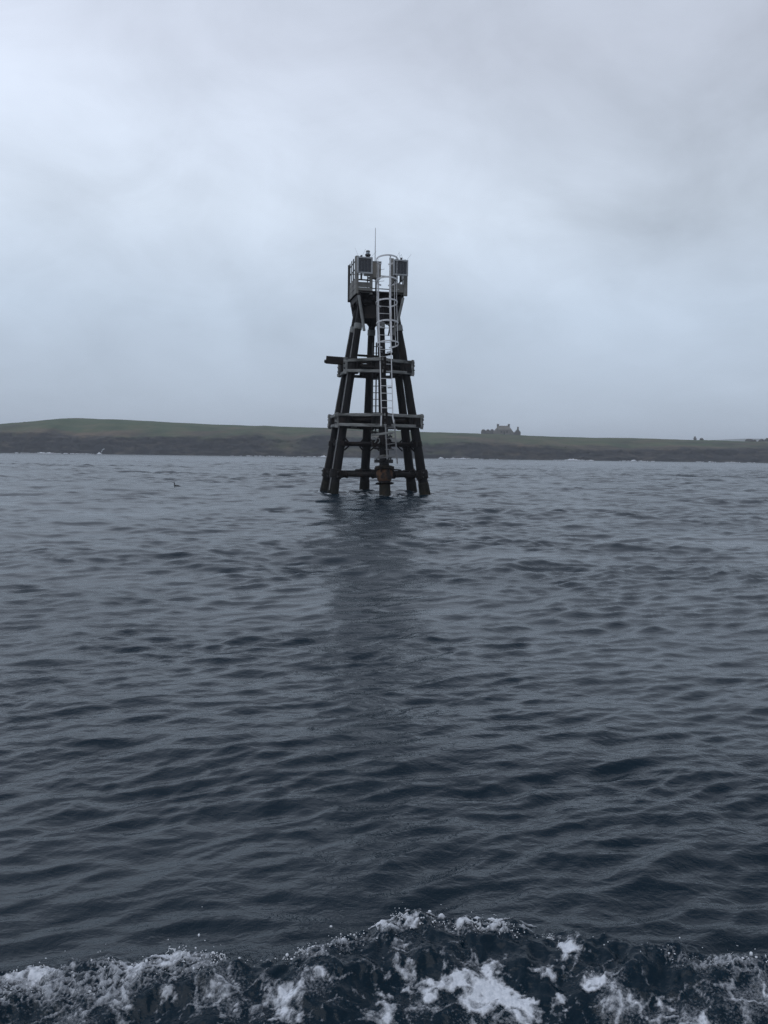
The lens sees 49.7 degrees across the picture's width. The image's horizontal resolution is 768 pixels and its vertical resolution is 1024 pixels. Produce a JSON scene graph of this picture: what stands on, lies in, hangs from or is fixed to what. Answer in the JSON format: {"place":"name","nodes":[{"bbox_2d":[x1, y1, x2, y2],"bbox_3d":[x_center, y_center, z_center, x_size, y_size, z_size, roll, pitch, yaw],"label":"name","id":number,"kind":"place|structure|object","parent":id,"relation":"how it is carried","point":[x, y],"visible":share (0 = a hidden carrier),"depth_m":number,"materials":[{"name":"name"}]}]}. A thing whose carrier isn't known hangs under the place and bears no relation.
{"place":"outdoors","nodes":[
{"label":"outdoors","id":0,"kind":"place"},
{"bbox_2d":[0,453,767,1023],"bbox_3d":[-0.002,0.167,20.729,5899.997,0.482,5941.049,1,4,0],"label":"sea water","id":1,"kind":"structure","parent":0,"point":[260,715],"depth_m":4.64,"materials":[{"name":"blue liquid"}]},
{"bbox_2d":[33,908,552,971],"bbox_3d":[-0.244,1.289,2.523,1.556,0.095,0.134,0,4,-10],"label":"wake splash","id":2,"kind":"object","parent":1,"relation":"on","point":[399,913],"visible":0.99,"depth_m":2.48,"materials":[{"name":"white liquid"}]},
{"bbox_2d":[320,228,430,495],"bbox_3d":[-0.334,-5.198,33.640,4.706,12.221,5.521,0,4,-12],"label":"navigation beacon","id":3,"kind":"object","parent":1,"relation":"in","point":[371,308],"visible":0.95,"depth_m":32.69,"materials":[{"name":"metal"}]},
{"bbox_2d":[1,902,767,998],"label":"wake spray","id":4,"kind":"object","parent":1,"relation":"on","point":[433,921],"visible":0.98,"depth_m":2.45,"materials":[{"name":"white liquid"}]},
{"bbox_2d":[2,909,767,1023],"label":"wake foam","id":5,"kind":"object","parent":1,"relation":"on","point":[490,989],"visible":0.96,"depth_m":2.37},
{"bbox_2d":[54,453,754,462],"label":"surf line","id":6,"kind":"object","parent":1,"relation":"on","point":[314,456],"visible":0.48,"depth_m":429.93,"materials":[{"name":"white liquid"}]},
{"bbox_2d":[451,456,469,458],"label":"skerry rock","id":7,"kind":"object","parent":1,"relation":"in","point":[466,457],"visible":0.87,"depth_m":437.91,"materials":[{"name":"grey stone"}]},
{"bbox_2d":[0,418,767,462],"bbox_3d":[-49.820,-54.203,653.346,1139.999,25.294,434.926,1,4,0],"label":"island terrain","id":8,"kind":"structure","parent":0,"point":[85,436],"depth_m":458.06,"materials":[{"name":"green plant"}]},
{"bbox_2d":[481,429,493,433],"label":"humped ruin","id":9,"kind":"object","parent":8,"relation":"on","point":[487,431],"visible":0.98,"depth_m":528.01,"materials":[{"name":"stone"}]},
{"bbox_2d":[493,424,513,434],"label":"ruined cottage","id":10,"kind":"structure","parent":8,"relation":"on","point":[505,430],"depth_m":525.64,"materials":[{"name":"stone"}]},
{"bbox_2d":[515,427,520,434],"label":"gabled outhouse","id":11,"kind":"structure","parent":8,"relation":"on","point":[517,432],"depth_m":524.90,"materials":[{"name":"stone"}]},
{"bbox_2d":[0,0,767,439],"label":"sky","id":12,"kind":"structure","parent":0,"point":[575,192],"materials":[{"name":"grey"}]},
{"bbox_2d":[720,439,764,441],"bbox_3d":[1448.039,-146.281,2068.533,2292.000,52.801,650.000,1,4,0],"label":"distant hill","id":13,"kind":"structure","parent":0,"point":[757,440],"depth_m":1902.87,"materials":[{"name":"grey"}]}
]}

